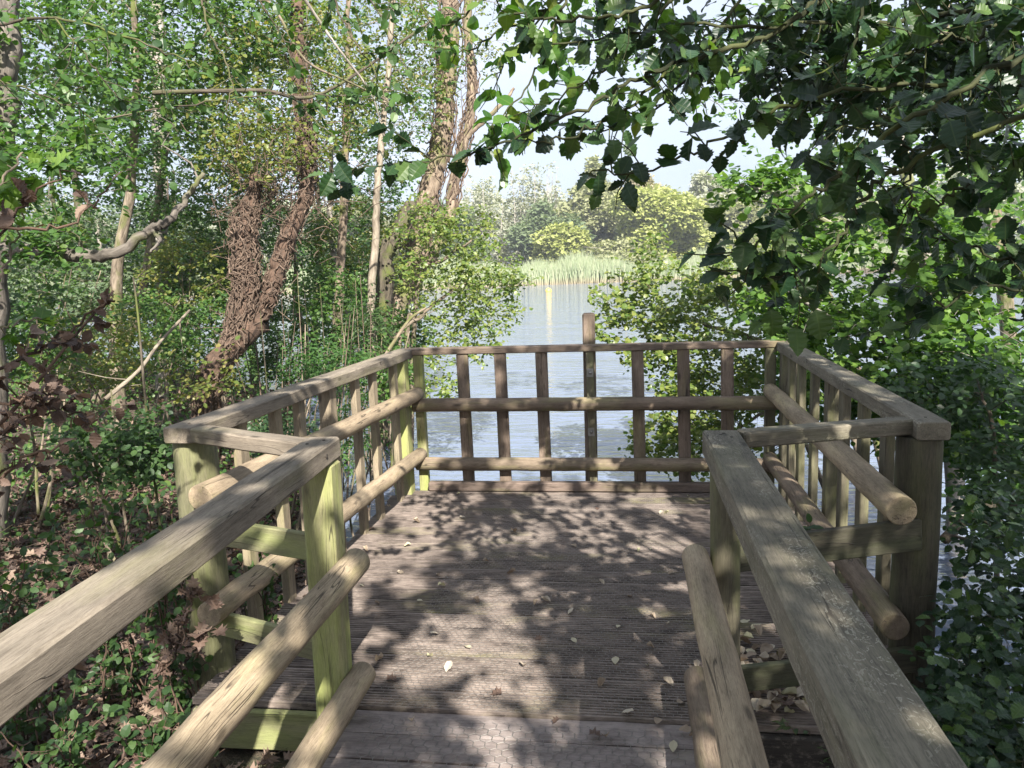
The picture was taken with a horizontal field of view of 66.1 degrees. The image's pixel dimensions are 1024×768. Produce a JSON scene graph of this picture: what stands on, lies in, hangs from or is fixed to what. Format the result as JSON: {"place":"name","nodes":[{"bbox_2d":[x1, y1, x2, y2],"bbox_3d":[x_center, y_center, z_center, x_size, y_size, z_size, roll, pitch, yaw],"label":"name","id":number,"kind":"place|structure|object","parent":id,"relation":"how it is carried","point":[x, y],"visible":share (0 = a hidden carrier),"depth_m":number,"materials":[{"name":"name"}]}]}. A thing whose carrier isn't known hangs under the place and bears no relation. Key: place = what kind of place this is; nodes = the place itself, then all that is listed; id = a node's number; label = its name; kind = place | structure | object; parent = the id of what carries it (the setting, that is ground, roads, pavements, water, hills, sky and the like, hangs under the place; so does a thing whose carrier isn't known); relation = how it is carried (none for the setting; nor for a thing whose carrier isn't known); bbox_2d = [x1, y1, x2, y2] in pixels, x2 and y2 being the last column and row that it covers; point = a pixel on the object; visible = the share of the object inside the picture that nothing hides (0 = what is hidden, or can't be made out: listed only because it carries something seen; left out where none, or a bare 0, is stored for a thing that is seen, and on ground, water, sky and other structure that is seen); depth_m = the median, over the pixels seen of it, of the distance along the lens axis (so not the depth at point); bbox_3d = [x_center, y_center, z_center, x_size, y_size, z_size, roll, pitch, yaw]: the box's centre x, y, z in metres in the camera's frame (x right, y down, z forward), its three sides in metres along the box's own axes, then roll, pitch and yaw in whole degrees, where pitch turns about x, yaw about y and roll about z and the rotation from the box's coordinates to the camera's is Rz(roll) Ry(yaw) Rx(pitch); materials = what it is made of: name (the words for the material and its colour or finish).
{"place":"outdoors","nodes":[
{"label":"outdoors","id":0,"kind":"place"},
{"bbox_2d":[0,290,113,425],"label":"bare stick","id":1,"kind":"object","parent":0,"point":[38,380],"visible":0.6,"depth_m":2.76,"materials":[{"name":"brown wood"}]},
{"bbox_2d":[321,0,477,123],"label":"bough","id":2,"kind":"object","parent":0,"point":[391,51],"visible":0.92,"depth_m":4.19,"materials":[{"name":"green plant"}]},
{"bbox_2d":[0,263,1016,767],"bbox_3d":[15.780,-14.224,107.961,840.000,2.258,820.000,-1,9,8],"label":"ground","id":3,"kind":"structure","parent":0,"point":[244,757],"depth_m":4.98,"materials":[{"name":"soil"}]},
{"bbox_2d":[0,148,72,368],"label":"young maple","id":4,"kind":"object","parent":3,"relation":"on","point":[11,194],"visible":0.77,"depth_m":2.59,"materials":[{"name":"green plant"}]},
{"bbox_2d":[0,536,78,753],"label":"bramble","id":5,"kind":"object","parent":3,"relation":"on","point":[23,591],"visible":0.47,"depth_m":3.24,"materials":[{"name":"green plant"}]},
{"bbox_2d":[5,259,113,530],"bbox_3d":[-3.675,0.124,6.075,1.117,2.154,0.924,5,11,38],"label":"shrub","id":6,"kind":"object","parent":3,"relation":"on","point":[21,373],"visible":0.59,"depth_m":6.00,"materials":[{"name":"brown plant"}]},
{"bbox_2d":[0,684,124,767],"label":"bramble","id":7,"kind":"object","parent":3,"relation":"on","point":[68,758],"visible":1,"depth_m":2.72,"materials":[{"name":"green plant"}]},
{"bbox_2d":[7,216,130,426],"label":"shrub","id":8,"kind":"object","parent":3,"relation":"on","point":[94,285],"visible":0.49,"depth_m":10.01,"materials":[{"name":"green plant"}]},
{"bbox_2d":[0,285,138,518],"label":"dead holly bush","id":9,"kind":"object","parent":3,"relation":"on","point":[53,383],"visible":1,"depth_m":2.40,"materials":[{"name":"red plant"}]},
{"bbox_2d":[9,119,154,371],"bbox_3d":[-10.434,-2.952,17.129,5.538,5.519,3.760,-3,9,-4],"label":"woodland tree","id":10,"kind":"object","parent":3,"relation":"on","point":[96,175],"visible":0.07,"depth_m":17.13,"materials":[{"name":"green plant"}]},
{"bbox_2d":[37,481,155,705],"bbox_3d":[-1.797,0.958,3.487,0.425,1.016,0.365,-4,9,-14],"label":"bramble","id":11,"kind":"object","parent":3,"relation":"on","point":[116,660],"visible":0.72,"depth_m":3.49,"materials":[{"name":"green plant"}]},
{"bbox_2d":[8,294,185,486],"bbox_3d":[-3.746,0.106,7.143,1.483,1.872,1.148,-1,9,8],"label":"shrub","id":12,"kind":"object","parent":3,"relation":"on","point":[101,384],"visible":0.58,"depth_m":6.97,"materials":[{"name":"green plant"}]},
{"bbox_2d":[7,260,194,404],"bbox_3d":[-6.359,-0.761,12.030,3.174,2.370,2.312,-1,9,8],"label":"shrub","id":13,"kind":"object","parent":3,"relation":"on","point":[130,288],"visible":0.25,"depth_m":11.89,"materials":[{"name":"green plant"}]},
{"bbox_2d":[0,0,205,546],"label":"edge tree","id":14,"kind":"object","parent":3,"relation":"on","point":[13,56],"visible":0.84,"depth_m":5.39,"materials":[{"name":"green plant"}]},
{"bbox_2d":[0,0,219,148],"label":"bough","id":15,"kind":"object","parent":14,"relation":"attached to","point":[123,100],"visible":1,"depth_m":3.94,"materials":[{"name":"green plant"}]},
{"bbox_2d":[78,309,190,400],"bbox_3d":[-2.704,-0.216,5.766,0.120,0.602,0.886,4,11,36],"label":"bare stick","id":16,"kind":"object","parent":14,"relation":"attached to","point":[107,397],"visible":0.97,"depth_m":5.73,"materials":[{"name":"beige wood"}]},
{"bbox_2d":[139,0,324,130],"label":"bough","id":17,"kind":"object","parent":14,"relation":"attached to","point":[295,69],"visible":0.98,"depth_m":4.44,"materials":[{"name":"green plant"}]},
{"bbox_2d":[92,52,423,169],"bbox_3d":[-1.547,-1.636,4.814,2.023,0.723,0.426,-2,9,1],"label":"bough","id":18,"kind":"object","parent":14,"relation":"attached to","point":[310,108],"visible":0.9,"depth_m":4.80,"materials":[{"name":"green plant"}]},
{"bbox_2d":[22,389,184,565],"bbox_3d":[-2.559,0.704,5.060,1.097,1.376,0.936,-1,9,8],"label":"shrub","id":19,"kind":"object","parent":3,"relation":"on","point":[131,447],"visible":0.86,"depth_m":4.89,"materials":[{"name":"green plant"}]},
{"bbox_2d":[16,0,204,380],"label":"woodland tree","id":20,"kind":"object","parent":3,"relation":"on","point":[75,176],"visible":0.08,"depth_m":14.97,"materials":[{"name":"green plant"}]},
{"bbox_2d":[6,197,225,354],"bbox_3d":[-7.760,-1.627,14.527,5.657,3.530,3.736,-4,9,-14],"label":"woodland tree","id":21,"kind":"object","parent":3,"relation":"on","point":[97,225],"visible":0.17,"depth_m":13.98,"materials":[{"name":"green plant"}]},
{"bbox_2d":[28,0,257,397],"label":"grey tree","id":22,"kind":"object","parent":3,"relation":"on","point":[157,383],"visible":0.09,"depth_m":12.95,"materials":[{"name":"green plant"}]},
{"bbox_2d":[132,268,161,531],"bbox_3d":[-2.414,0.289,5.242,0.080,2.143,0.440,-3,9,-9],"label":"bare stick","id":23,"kind":"object","parent":3,"relation":"on","point":[145,402],"visible":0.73,"depth_m":5.10,"materials":[{"name":"brown wood"}]},
{"bbox_2d":[88,278,216,436],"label":"shrub","id":24,"kind":"object","parent":3,"relation":"on","point":[178,343],"visible":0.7,"depth_m":8.90,"materials":[{"name":"green plant"}]},
{"bbox_2d":[0,444,305,767],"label":"leaf litter","id":25,"kind":"object","parent":3,"relation":"on","point":[66,682],"visible":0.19,"depth_m":4.84,"materials":[{"name":"plant"}]},
{"bbox_2d":[12,79,293,405],"bbox_3d":[-5.815,-2.201,12.248,5.636,5.191,3.484,-1,9,8],"label":"woodland tree","id":26,"kind":"object","parent":3,"relation":"on","point":[158,203],"visible":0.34,"depth_m":11.74,"materials":[{"name":"green plant"}]},
{"bbox_2d":[0,442,305,767],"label":"ground cover","id":27,"kind":"object","parent":3,"relation":"on","point":[29,746],"visible":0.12,"depth_m":5.01,"materials":[{"name":"green plant"}]},
{"bbox_2d":[0,359,306,686],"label":"leaf litter","id":28,"kind":"object","parent":3,"relation":"on","point":[80,666],"visible":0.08,"depth_m":7.64,"materials":[{"name":"plant"}]},
{"bbox_2d":[93,684,223,767],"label":"bramble","id":29,"kind":"object","parent":3,"relation":"on","point":[150,745],"visible":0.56,"depth_m":2.54,"materials":[{"name":"green plant"}]},
{"bbox_2d":[44,130,272,369],"bbox_3d":[-7.611,-3.053,17.531,4.579,5.778,4.825,-1,9,8],"label":"woodland tree","id":30,"kind":"object","parent":3,"relation":"on","point":[135,213],"visible":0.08,"depth_m":17.42,"materials":[{"name":"green plant"}]},
{"bbox_2d":[125,496,213,732],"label":"bramble","id":31,"kind":"object","parent":3,"relation":"on","point":[162,617],"visible":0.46,"depth_m":3.35,"materials":[{"name":"green plant"}]},
{"bbox_2d":[6,345,347,541],"bbox_3d":[-7.337,-0.141,13.783,14.032,1.332,15.470,-1,9,8],"label":"ground cover","id":32,"kind":"object","parent":3,"relation":"on","point":[19,474],"visible":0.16,"depth_m":9.47,"materials":[{"name":"green plant"}]},
{"bbox_2d":[15,0,339,430],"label":"woodland tree","id":33,"kind":"object","parent":3,"relation":"on","point":[134,11],"visible":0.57,"depth_m":8.84,"materials":[{"name":"green plant"}]},
{"bbox_2d":[124,224,231,416],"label":"shrub","id":34,"kind":"object","parent":3,"relation":"on","point":[171,255],"visible":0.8,"depth_m":10.84,"materials":[{"name":"green plant"}]},
{"bbox_2d":[0,437,375,767],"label":"handrail","id":35,"kind":"object","parent":3,"relation":"on","point":[47,646],"visible":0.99,"depth_m":2.09,"materials":[{"name":"brown wood"}]},
{"bbox_2d":[150,576,227,685],"bbox_3d":[-1.205,0.932,2.893,0.386,0.453,0.204,3,10,29],"label":"dead maple spray","id":36,"kind":"object","parent":3,"relation":"on","point":[174,637],"visible":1,"depth_m":2.90,"materials":[{"name":"red plant"}]},
{"bbox_2d":[126,195,263,395],"bbox_3d":[-5.248,-1.466,13.136,2.288,3.431,1.749,-1,9,8],"label":"shrub","id":37,"kind":"object","parent":3,"relation":"on","point":[200,281],"visible":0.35,"depth_m":12.77,"materials":[{"name":"green plant"}]},
{"bbox_2d":[144,288,282,407],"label":"shrub","id":38,"kind":"object","parent":3,"relation":"on","point":[214,317],"visible":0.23,"depth_m":10.38,"materials":[{"name":"green plant"}]},
{"bbox_2d":[228,523,277,623],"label":"bramble","id":39,"kind":"object","parent":3,"relation":"on","point":[266,597],"visible":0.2,"depth_m":3.93,"materials":[{"name":"green plant"}]},
{"bbox_2d":[197,196,326,273],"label":"shore tree","id":40,"kind":"object","parent":3,"relation":"on","point":[273,225],"visible":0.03,"depth_m":106.76,"materials":[{"name":"green plant"}]},
{"bbox_2d":[138,118,410,408],"bbox_3d":[-3.554,-1.619,12.775,4.440,5.075,2.455,-3,9,-3],"label":"woodland tree","id":41,"kind":"object","parent":3,"relation":"on","point":[333,251],"visible":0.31,"depth_m":12.43,"materials":[{"name":"green plant"}]},
{"bbox_2d":[127,214,428,378],"bbox_3d":[-4.098,-1.091,13.723,5.771,3.883,3.690,-1,9,8],"label":"woodland tree","id":42,"kind":"object","parent":3,"relation":"on","point":[309,291],"visible":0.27,"depth_m":13.38,"materials":[{"name":"green plant"}]},
{"bbox_2d":[146,0,412,463],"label":"vine wrapped tree","id":43,"kind":"object","parent":3,"relation":"on","point":[248,302],"visible":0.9,"depth_m":8.15,"materials":[{"name":"red plant"}]},
{"bbox_2d":[152,11,444,126],"bbox_3d":[-1.772,-2.778,6.834,2.525,1.067,0.349,-6,9,-24],"label":"bare stick","id":44,"kind":"object","parent":43,"relation":"attached to","point":[202,91],"visible":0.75,"depth_m":6.60,"materials":[{"name":"brown wood"}]},
{"bbox_2d":[221,383,342,529],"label":"shrub","id":45,"kind":"object","parent":3,"relation":"on","point":[264,428],"visible":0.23,"depth_m":6.00,"materials":[{"name":"green plant"}]},
{"bbox_2d":[121,0,458,396],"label":"woodland tree","id":46,"kind":"object","parent":3,"relation":"on","point":[341,242],"visible":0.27,"depth_m":10.98,"materials":[{"name":"green plant"}]},
{"bbox_2d":[244,315,360,434],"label":"shrub","id":47,"kind":"object","parent":3,"relation":"on","point":[273,353],"visible":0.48,"depth_m":9.87,"materials":[{"name":"green plant"}]},
{"bbox_2d":[140,0,476,383],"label":"woodland tree","id":48,"kind":"object","parent":3,"relation":"on","point":[339,75],"visible":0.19,"depth_m":15.36,"materials":[{"name":"green plant"}]},
{"bbox_2d":[209,113,419,367],"bbox_3d":[-4.186,-2.554,16.530,4.474,6.616,4.967,-1,9,8],"label":"woodland tree","id":49,"kind":"object","parent":3,"relation":"on","point":[359,192],"visible":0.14,"depth_m":16.64,"materials":[{"name":"green plant"}]},
{"bbox_2d":[268,322,379,429],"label":"shrub","id":50,"kind":"object","parent":3,"relation":"on","point":[306,362],"visible":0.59,"depth_m":7.90,"materials":[{"name":"green plant"}]},
{"bbox_2d":[275,252,382,450],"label":"shrub","id":51,"kind":"object","parent":3,"relation":"on","point":[330,280],"visible":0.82,"depth_m":9.42,"materials":[{"name":"green plant"}]},
{"bbox_2d":[299,194,405,407],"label":"shrub","id":52,"kind":"object","parent":3,"relation":"on","point":[326,236],"visible":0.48,"depth_m":12.32,"materials":[{"name":"green plant"}]},
{"bbox_2d":[301,196,405,269],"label":"shore tree","id":53,"kind":"object","parent":3,"relation":"on","point":[356,213],"visible":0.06,"depth_m":104.85,"materials":[{"name":"green plant"}]},
{"bbox_2d":[336,384,391,536],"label":"shrub","id":54,"kind":"object","parent":3,"relation":"on","point":[367,440],"visible":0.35,"depth_m":6.85,"materials":[{"name":"green plant"}]},
{"bbox_2d":[319,283,425,467],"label":"shrub","id":55,"kind":"object","parent":3,"relation":"on","point":[375,319],"visible":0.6,"depth_m":8.90,"materials":[{"name":"green plant"}]},
{"bbox_2d":[339,322,429,487],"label":"shrub","id":56,"kind":"object","parent":3,"relation":"on","point":[383,380],"visible":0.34,"depth_m":8.43,"materials":[{"name":"green plant"}]},
{"bbox_2d":[343,300,443,450],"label":"shrub","id":57,"kind":"object","parent":3,"relation":"on","point":[422,342],"visible":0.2,"depth_m":10.12,"materials":[{"name":"green plant"}]},
{"bbox_2d":[322,0,469,455],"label":"slender tree","id":58,"kind":"object","parent":3,"relation":"on","point":[373,262],"visible":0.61,"depth_m":9.41,"materials":[{"name":"green plant"}]},
{"bbox_2d":[375,201,441,446],"bbox_3d":[-1.389,-0.378,10.680,1.064,4.128,0.966,-1,9,8],"label":"mossy trunk","id":59,"kind":"object","parent":3,"relation":"on","point":[387,251],"visible":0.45,"depth_m":10.31,"materials":[{"name":"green plant"}]},
{"bbox_2d":[353,0,525,432],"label":"ivy clad tree","id":60,"kind":"object","parent":3,"relation":"on","point":[440,142],"visible":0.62,"depth_m":11.28,"materials":[{"name":"green plant"}]},
{"bbox_2d":[404,198,493,265],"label":"shore tree","id":61,"kind":"object","parent":3,"relation":"on","point":[460,230],"visible":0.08,"depth_m":101.88,"materials":[{"name":"green plant"}]},
{"bbox_2d":[381,191,543,464],"bbox_3d":[-0.711,-0.177,9.540,2.110,4.374,1.885,3,10,29],"label":"waterside bush","id":62,"kind":"object","parent":3,"relation":"on","point":[467,279],"visible":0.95,"depth_m":9.25,"materials":[{"name":"green plant"}]},
{"bbox_2d":[461,173,514,267],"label":"bare tree","id":63,"kind":"object","parent":3,"relation":"on","point":[478,191],"visible":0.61,"depth_m":106.41,"materials":[{"name":"green plant"}]},
{"bbox_2d":[322,710,695,767],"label":"boardwalk","id":64,"kind":"structure","parent":3,"relation":"on","point":[343,749],"depth_m":2.89,"materials":[{"name":"brown wood"}]},
{"bbox_2d":[346,716,684,767],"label":"chicken wire","id":65,"kind":"object","parent":64,"relation":"on","point":[509,745],"visible":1,"depth_m":2.85,"materials":[{"name":"grey metal"}]},
{"bbox_2d":[14,163,1023,280],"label":"distant wood","id":66,"kind":"object","parent":3,"relation":"on","point":[1019,189],"visible":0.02,"depth_m":114.13,"materials":[{"name":"green plant"}]},
{"bbox_2d":[497,161,563,267],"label":"bare poplar","id":67,"kind":"object","parent":3,"relation":"on","point":[534,184],"visible":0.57,"depth_m":109.32,"materials":[{"name":"green plant"}]},
{"bbox_2d":[504,197,565,267],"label":"shore tree","id":68,"kind":"object","parent":3,"relation":"on","point":[540,216],"visible":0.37,"depth_m":100.23,"materials":[{"name":"green plant"}]},
{"bbox_2d":[529,221,592,263],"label":"willow bush","id":69,"kind":"object","parent":3,"relation":"on","point":[552,241],"visible":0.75,"depth_m":95.00,"materials":[{"name":"green plant"}]},
{"bbox_2d":[192,480,968,767],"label":"viewing platform","id":70,"kind":"structure","parent":3,"relation":"on","point":[281,715],"depth_m":3.92,"materials":[{"name":"brown wood"}]},
{"bbox_2d":[163,348,426,693],"bbox_3d":[-1.051,1.048,4.841,0.286,2.214,3.085,0,9,11],"label":"railing","id":71,"kind":"object","parent":70,"relation":"attached to","point":[200,479],"visible":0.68,"depth_m":4.07,"materials":[{"name":"brown wood"}]},
{"bbox_2d":[190,425,312,659],"bbox_3d":[-1.034,0.652,3.208,0.678,0.935,0.130,3,10,31],"label":"return rail","id":72,"kind":"object","parent":71,"relation":"attached to","point":[279,541],"visible":0.45,"depth_m":3.17,"materials":[{"name":"brown wood"}]},
{"bbox_2d":[372,494,573,711],"bbox_3d":[-0.054,1.059,4.542,0.639,0.006,2.927,-1,9,8],"label":"chicken wire","id":73,"kind":"object","parent":70,"relation":"on","point":[491,603],"visible":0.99,"depth_m":4.01,"materials":[{"name":"grey metal"}]},
{"bbox_2d":[404,340,784,490],"bbox_3d":[0.604,0.705,6.018,2.830,2.016,0.195,-1,9,8],"label":"lakeside railing","id":74,"kind":"object","parent":70,"relation":"attached to","point":[543,404],"visible":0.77,"depth_m":5.92,"materials":[{"name":"brown wood"}]},
{"bbox_2d":[531,494,700,719],"bbox_3d":[0.648,1.049,4.438,0.759,0.006,2.928,-1,9,8],"label":"chicken wire","id":75,"kind":"object","parent":70,"relation":"on","point":[620,604],"visible":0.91,"depth_m":3.98,"materials":[{"name":"grey metal"}]},
{"bbox_2d":[682,430,966,767],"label":"handrail","id":76,"kind":"object","parent":70,"relation":"attached to","point":[867,707],"visible":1,"depth_m":1.61,"materials":[{"name":"brown wood"}]},
{"bbox_2d":[763,340,950,693],"bbox_3d":[1.744,1.055,4.443,0.245,2.314,3.069,-1,9,9],"label":"railing","id":77,"kind":"object","parent":70,"relation":"attached to","point":[903,486],"visible":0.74,"depth_m":3.35,"materials":[{"name":"brown wood"}]},
{"bbox_2d":[737,416,921,691],"bbox_3d":[1.165,0.641,2.957,0.702,1.004,0.133,-3,9,-4],"label":"return rail","id":78,"kind":"object","parent":77,"relation":"attached to","point":[859,540],"visible":0.56,"depth_m":2.89,"materials":[{"name":"brown wood"}]},
{"bbox_2d":[552,182,619,240],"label":"shore tree","id":79,"kind":"object","parent":3,"relation":"on","point":[599,220],"visible":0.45,"depth_m":103.01,"materials":[{"name":"green plant"}]},
{"bbox_2d":[582,313,597,480],"bbox_3d":[0.628,0.816,6.187,0.101,2.745,0.092,-1,9,8],"label":"tall post","id":80,"kind":"object","parent":3,"relation":"on","point":[588,326],"visible":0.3,"depth_m":6.00,"materials":[{"name":"brown wood"}]},
{"bbox_2d":[576,154,622,242],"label":"tall tree","id":81,"kind":"object","parent":3,"relation":"on","point":[591,163],"visible":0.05,"depth_m":112.88,"materials":[{"name":"green plant"}]},
{"bbox_2d":[583,234,668,264],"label":"willow bush","id":82,"kind":"object","parent":3,"relation":"on","point":[619,247],"visible":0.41,"depth_m":94.07,"materials":[{"name":"green plant"}]},
{"bbox_2d":[300,0,1023,356],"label":"holly tree","id":83,"kind":"object","parent":3,"relation":"on","point":[772,276],"visible":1,"depth_m":1.98,"materials":[{"name":"green plant"}]},
{"bbox_2d":[418,0,751,191],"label":"fresh holly bough","id":84,"kind":"object","parent":83,"relation":"hanging from","point":[574,84],"visible":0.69,"depth_m":2.64,"materials":[{"name":"green plant"}]},
{"bbox_2d":[608,182,715,259],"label":"willow tree","id":85,"kind":"object","parent":3,"relation":"on","point":[683,213],"visible":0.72,"depth_m":96.11,"materials":[{"name":"green plant"}]},
{"bbox_2d":[688,170,736,252],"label":"shore tree","id":86,"kind":"object","parent":3,"relation":"on","point":[702,179],"visible":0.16,"depth_m":109.08,"materials":[{"name":"grey plant"}]},
{"bbox_2d":[587,218,878,487],"bbox_3d":[2.408,0.480,8.136,3.569,4.377,2.267,-9,11,-39],"label":"waterside alder","id":87,"kind":"object","parent":3,"relation":"on","point":[667,431],"visible":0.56,"depth_m":7.51,"materials":[{"name":"green plant"}]},
{"bbox_2d":[705,197,770,251],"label":"shore tree","id":88,"kind":"object","parent":3,"relation":"on","point":[731,214],"visible":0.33,"depth_m":100.48,"materials":[{"name":"green plant"}]},
{"bbox_2d":[546,0,1023,424],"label":"background alder","id":89,"kind":"object","parent":3,"relation":"on","point":[1008,303],"visible":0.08,"depth_m":9.08,"materials":[{"name":"green plant"}]},
{"bbox_2d":[619,0,1023,191],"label":"holly tree","id":90,"kind":"object","parent":3,"relation":"on","point":[941,62],"visible":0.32,"depth_m":3.11,"materials":[{"name":"green plant"}]},
{"bbox_2d":[706,136,1023,529],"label":"alder tree","id":91,"kind":"object","parent":3,"relation":"on","point":[852,321],"visible":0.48,"depth_m":5.76,"materials":[{"name":"green plant"}]},
{"bbox_2d":[757,325,1023,556],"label":"waterside bush","id":92,"kind":"object","parent":3,"relation":"on","point":[955,428],"visible":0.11,"depth_m":5.54,"materials":[{"name":"green plant"}]},
{"bbox_2d":[866,333,1023,635],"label":"dark shrub","id":93,"kind":"object","parent":3,"relation":"on","point":[964,392],"visible":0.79,"depth_m":4.49,"materials":[{"name":"green plant"}]},
{"bbox_2d":[898,480,1023,767],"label":"ivy","id":94,"kind":"object","parent":3,"relation":"on","point":[979,719],"visible":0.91,"depth_m":2.65,"materials":[{"name":"green plant"}]},
{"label":"overhanging tree","id":95,"kind":"object","parent":3,"relation":"on","visible":0},
{"bbox_2d":[0,169,121,235],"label":"dead holly sprig","id":96,"kind":"object","parent":95,"relation":"attached to","point":[7,217],"visible":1,"depth_m":1.98,"materials":[{"name":"red plant"}]},
{"bbox_2d":[6,273,1023,722],"bbox_3d":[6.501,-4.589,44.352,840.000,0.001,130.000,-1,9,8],"label":"lake water","id":97,"kind":"structure","parent":0,"point":[554,315],"depth_m":14.69,"materials":[{"name":"grey liquid"}]},
{"bbox_2d":[8,235,1020,298],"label":"reed bed","id":98,"kind":"object","parent":97,"relation":"on","point":[579,268],"visible":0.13,"depth_m":87.71,"materials":[{"name":"green plant"}]},
{"bbox_2d":[12,0,1023,267],"label":"sky","id":99,"kind":"structure","parent":0,"point":[676,176],"materials":[{"name":"white"}]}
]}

